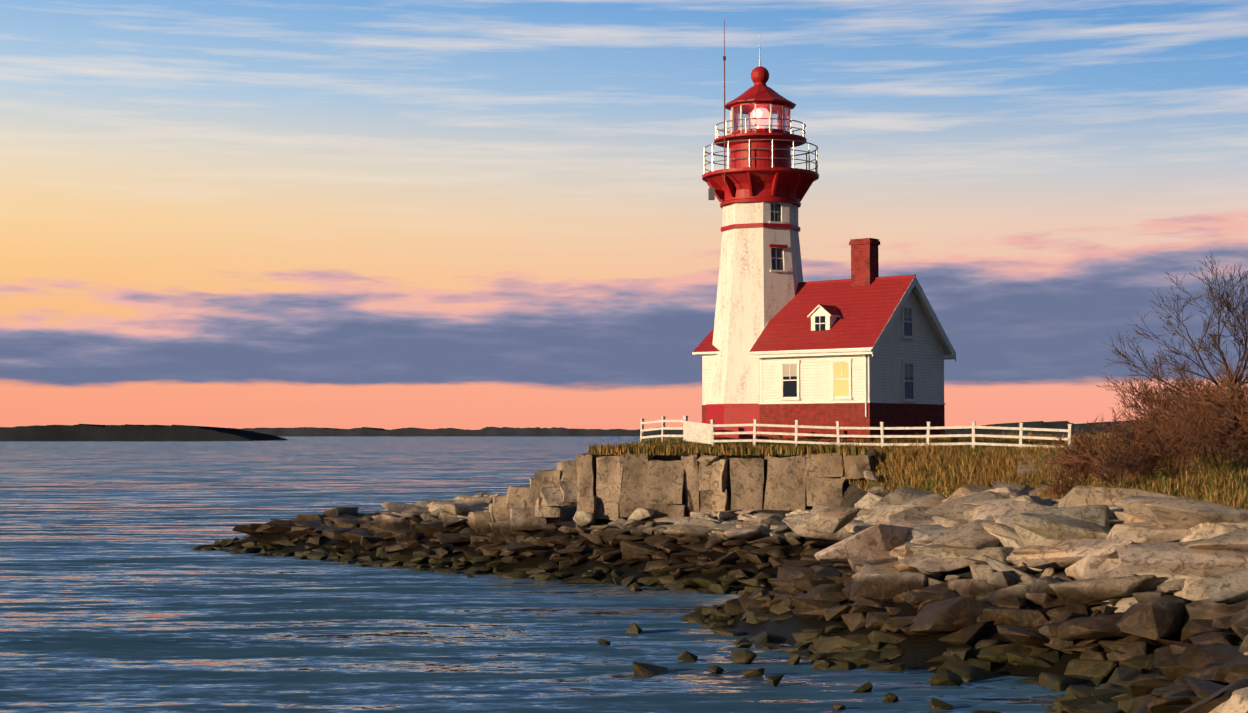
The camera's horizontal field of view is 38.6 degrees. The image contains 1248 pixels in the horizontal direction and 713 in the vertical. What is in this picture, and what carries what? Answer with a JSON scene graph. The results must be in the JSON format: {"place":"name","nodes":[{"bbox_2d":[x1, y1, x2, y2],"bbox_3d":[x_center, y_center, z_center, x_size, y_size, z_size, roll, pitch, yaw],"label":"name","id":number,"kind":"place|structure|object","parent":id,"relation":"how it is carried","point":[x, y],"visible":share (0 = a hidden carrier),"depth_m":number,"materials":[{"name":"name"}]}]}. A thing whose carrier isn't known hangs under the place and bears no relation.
{"place":"outdoors","nodes":[
{"label":"outdoors","id":0,"kind":"place"},
{"bbox_2d":[0,424,287,440],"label":"island","id":1,"kind":"structure","parent":0,"point":[94,432],"depth_m":1486.31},
{"bbox_2d":[0,436,1087,712],"bbox_3d":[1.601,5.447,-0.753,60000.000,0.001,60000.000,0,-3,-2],"label":"sea water","id":2,"kind":"structure","parent":0,"point":[118,594],"depth_m":53.98,"materials":[{"name":"blue liquid"}]},
{"bbox_2d":[242,426,947,435],"bbox_3d":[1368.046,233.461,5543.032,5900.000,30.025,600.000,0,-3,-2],"label":"shore","id":3,"kind":"structure","parent":0,"point":[412,431],"depth_m":5183.25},
{"bbox_2d":[0,0,1247,429],"label":"sky","id":4,"kind":"structure","parent":0,"point":[238,214],"materials":[{"name":"blue"}]},
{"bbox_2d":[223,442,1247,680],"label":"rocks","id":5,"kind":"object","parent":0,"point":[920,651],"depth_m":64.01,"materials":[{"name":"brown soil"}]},
{"bbox_2d":[468,448,878,542],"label":"granite cliff","id":6,"kind":"structure","parent":5,"relation":"on","point":[596,487],"depth_m":71.49,"materials":[{"name":"grey stone"}]},
{"bbox_2d":[692,328,720,422],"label":"house annex","id":7,"kind":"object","parent":5,"relation":"on","point":[706,349],"depth_m":79.79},
{"bbox_2d":[190,476,1247,712],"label":"shore boulders","id":8,"kind":"object","parent":5,"relation":"on","point":[1150,570],"visible":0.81,"depth_m":45.76,"materials":[{"name":"stone"}]},
{"bbox_2d":[702,19,818,439],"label":"lighthouse tower","id":9,"kind":"structure","parent":5,"relation":"on","point":[760,168],"depth_m":78.79,"materials":[{"name":"red metal"}]},
{"bbox_2d":[707,201,802,403],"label":"lighthouse tower","id":10,"kind":"structure","parent":9,"relation":"attached to","point":[755,295],"depth_m":78.37,"materials":[{"name":"white paint"}]},
{"bbox_2d":[749,238,955,441],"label":"keeper house","id":11,"kind":"structure","parent":5,"relation":"on","point":[865,345],"depth_m":75.40,"materials":[{"name":"white wood"}]},
{"bbox_2d":[640,416,1071,448],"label":"white fence","id":12,"kind":"object","parent":5,"relation":"on","point":[707,432],"visible":0.94,"depth_m":71.74,"materials":[{"name":"paint"}]},
{"bbox_2d":[588,431,1247,509],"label":"dry grass tufts","id":13,"kind":"object","parent":5,"relation":"on","point":[1000,459],"visible":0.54,"depth_m":66.85,"materials":[{"name":"brown plant"}]},
{"bbox_2d":[1040,350,1247,498],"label":"bare shrubs","id":14,"kind":"object","parent":5,"relation":"on","point":[1195,426],"visible":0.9,"depth_m":53.46,"materials":[{"name":"brown plant"}]},
{"bbox_2d":[1101,251,1247,462],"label":"bare tree","id":15,"kind":"object","parent":5,"relation":"on","point":[1228,304],"visible":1,"depth_m":53.93,"materials":[{"name":"brown plant"}]},
{"bbox_2d":[945,420,1241,437],"bbox_3d":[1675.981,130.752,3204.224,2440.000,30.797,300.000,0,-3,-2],"label":"shore","id":16,"kind":"structure","parent":0,"point":[1056,425],"depth_m":3024.59,"materials":[{"name":"green plant"}]}
]}

